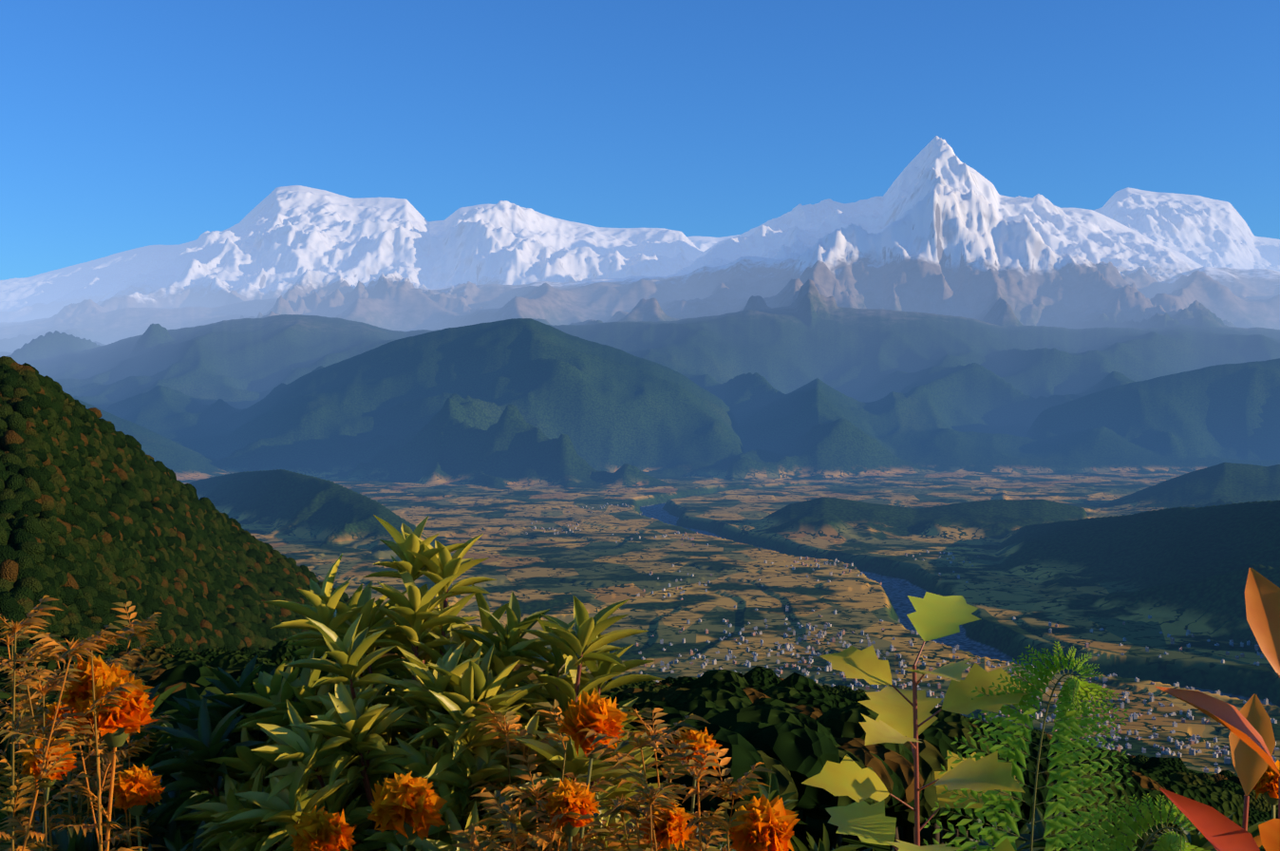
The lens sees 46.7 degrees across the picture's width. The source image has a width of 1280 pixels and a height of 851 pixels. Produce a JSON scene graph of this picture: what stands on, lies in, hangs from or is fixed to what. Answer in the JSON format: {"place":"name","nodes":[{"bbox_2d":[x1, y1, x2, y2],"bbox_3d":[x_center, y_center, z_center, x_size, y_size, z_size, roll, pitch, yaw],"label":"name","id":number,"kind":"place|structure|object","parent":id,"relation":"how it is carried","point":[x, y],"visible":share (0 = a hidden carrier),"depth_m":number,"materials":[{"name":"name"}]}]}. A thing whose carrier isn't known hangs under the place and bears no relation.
{"place":"outdoors","nodes":[
{"label":"outdoors","id":0,"kind":"place"},
{"bbox_2d":[0,135,1279,850],"bbox_3d":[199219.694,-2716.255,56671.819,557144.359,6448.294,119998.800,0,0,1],"label":"terrain","id":1,"kind":"structure","parent":0,"point":[1034,415],"depth_m":12146.79,"materials":[{"name":"green plant"}]},
{"bbox_2d":[5,701,86,845],"bbox_3d":[-1.051,1.059,2.705,0.140,1.136,0.170,0,0,37],"label":"marigold","id":2,"kind":"object","parent":1,"relation":"on","point":[51,707],"visible":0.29,"depth_m":2.71,"materials":[{"name":"orange plant"}]},
{"bbox_2d":[20,735,76,850],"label":"marigold","id":3,"kind":"object","parent":1,"relation":"on","point":[30,761],"visible":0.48,"depth_m":2.60,"materials":[{"name":"orange plant"}]},
{"bbox_2d":[0,595,176,850],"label":"dry marigold plants","id":4,"kind":"object","parent":1,"relation":"on","point":[31,725],"visible":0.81,"depth_m":2.46,"materials":[{"name":"brown plant"}]},
{"bbox_2d":[60,654,131,850],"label":"marigold","id":5,"kind":"object","parent":1,"relation":"on","point":[75,691],"visible":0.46,"depth_m":2.50,"materials":[{"name":"orange plant"}]},
{"bbox_2d":[0,677,213,850],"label":"dark shrub","id":6,"kind":"object","parent":1,"relation":"on","point":[168,800],"visible":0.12,"depth_m":3.26,"materials":[{"name":"green plant"}]},
{"bbox_2d":[73,670,160,850],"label":"marigold","id":7,"kind":"object","parent":1,"relation":"on","point":[118,724],"visible":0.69,"depth_m":2.44,"materials":[{"name":"orange plant"}]},
{"bbox_2d":[107,763,166,850],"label":"marigold","id":8,"kind":"object","parent":1,"relation":"on","point":[136,790],"visible":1,"depth_m":2.60,"materials":[{"name":"orange plant"}]},
{"bbox_2d":[17,647,389,850],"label":"dark shrub","id":9,"kind":"object","parent":1,"relation":"on","point":[203,732],"visible":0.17,"depth_m":2.84,"materials":[{"name":"green plant"}]},
{"bbox_2d":[290,805,356,850],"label":"marigold","id":10,"kind":"object","parent":1,"relation":"on","point":[321,829],"visible":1,"depth_m":2.29,"materials":[{"name":"orange plant"}]},
{"bbox_2d":[366,770,447,850],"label":"marigold","id":11,"kind":"object","parent":1,"relation":"on","point":[406,808],"visible":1,"depth_m":2.18,"materials":[{"name":"orange plant"}]},
{"bbox_2d":[173,514,647,850],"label":"shrub","id":12,"kind":"object","parent":1,"relation":"on","point":[323,733],"visible":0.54,"depth_m":2.74,"materials":[{"name":"green plant"}]},
{"bbox_2d":[379,595,717,850],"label":"shrub","id":13,"kind":"object","parent":1,"relation":"on","point":[474,682],"visible":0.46,"depth_m":2.69,"materials":[{"name":"green plant"}]},
{"bbox_2d":[541,776,601,850],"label":"marigold","id":14,"kind":"object","parent":1,"relation":"on","point":[568,795],"visible":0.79,"depth_m":2.29,"materials":[{"name":"orange plant"}]},
{"bbox_2d":[555,687,628,850],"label":"marigold","id":15,"kind":"object","parent":1,"relation":"on","point":[595,712],"visible":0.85,"depth_m":2.38,"materials":[{"name":"orange plant"}]},
{"bbox_2d":[447,698,774,850],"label":"dry marigold plants","id":16,"kind":"object","parent":1,"relation":"on","point":[633,809],"visible":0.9,"depth_m":2.19,"materials":[{"name":"brown plant"}]},
{"bbox_2d":[0,356,1278,850],"bbox_3d":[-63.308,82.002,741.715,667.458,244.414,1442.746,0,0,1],"label":"forest canopy trees","id":17,"kind":"object","parent":1,"relation":"on","point":[99,516],"visible":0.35,"depth_m":654.63,"materials":[{"name":"green plant"}]},
{"bbox_2d":[639,800,697,850],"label":"marigold","id":18,"kind":"object","parent":1,"relation":"on","point":[669,830],"visible":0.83,"depth_m":2.38,"materials":[{"name":"orange plant"}]},
{"bbox_2d":[670,726,722,850],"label":"marigold","id":19,"kind":"object","parent":1,"relation":"on","point":[706,741],"visible":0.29,"depth_m":2.59,"materials":[{"name":"orange plant"}]},
{"bbox_2d":[724,793,800,850],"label":"marigold","id":20,"kind":"object","parent":1,"relation":"on","point":[768,826],"visible":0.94,"depth_m":2.17,"materials":[{"name":"orange plant"}]},
{"bbox_2d":[685,767,894,850],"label":"shrub","id":21,"kind":"object","parent":1,"relation":"on","point":[824,844],"visible":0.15,"depth_m":3.58,"materials":[{"name":"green plant"}]},
{"bbox_2d":[505,502,1279,772],"bbox_3d":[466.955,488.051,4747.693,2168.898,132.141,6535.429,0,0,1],"label":"village houses","id":22,"kind":"structure","parent":1,"relation":"on","point":[1131,717],"depth_m":3230.72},
{"bbox_2d":[694,810,1094,850],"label":"forest trunks","id":23,"kind":"object","parent":1,"relation":"on","point":[908,834],"depth_m":80.26,"materials":[{"name":"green plant"}]},
{"bbox_2d":[801,591,1035,850],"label":"lobed leaf plant","id":24,"kind":"object","parent":1,"relation":"on","point":[904,716],"visible":0.98,"depth_m":2.00,"materials":[{"name":"green plant"}]},
{"bbox_2d":[922,640,1137,850],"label":"fern frond","id":25,"kind":"object","parent":1,"relation":"on","point":[1077,688],"visible":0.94,"depth_m":1.99,"materials":[{"name":"green plant"}]},
{"bbox_2d":[960,799,1269,850],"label":"shrub","id":26,"kind":"object","parent":1,"relation":"on","point":[1195,837],"visible":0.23,"depth_m":3.59,"materials":[{"name":"green plant"}]},
{"bbox_2d":[1054,792,1211,850],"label":"fern frond","id":27,"kind":"object","parent":1,"relation":"on","point":[1171,840],"visible":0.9,"depth_m":1.76,"materials":[{"name":"green plant"}]},
{"bbox_2d":[1155,567,1279,850],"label":"red-leaved plant","id":28,"kind":"object","parent":1,"relation":"on","point":[1219,831],"visible":1,"depth_m":1.62,"materials":[{"name":"plant"}]},
{"bbox_2d":[1228,694,1275,847],"bbox_3d":[0.667,0.959,1.671,0.256,1.280,0.216,0,0,1],"label":"orange-leaved plant","id":29,"kind":"object","parent":1,"relation":"on","point":[1250,763],"visible":0.63,"depth_m":1.71,"materials":[{"name":"orange plant"}]},
{"bbox_2d":[1253,759,1279,819],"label":"marigold","id":30,"kind":"object","parent":1,"relation":"on","point":[1267,784],"visible":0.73,"depth_m":1.97,"materials":[{"name":"orange plant"}]},
{"bbox_2d":[0,0,1279,280],"label":"sky","id":31,"kind":"structure","parent":0,"point":[125,124],"materials":[{"name":"blue"}]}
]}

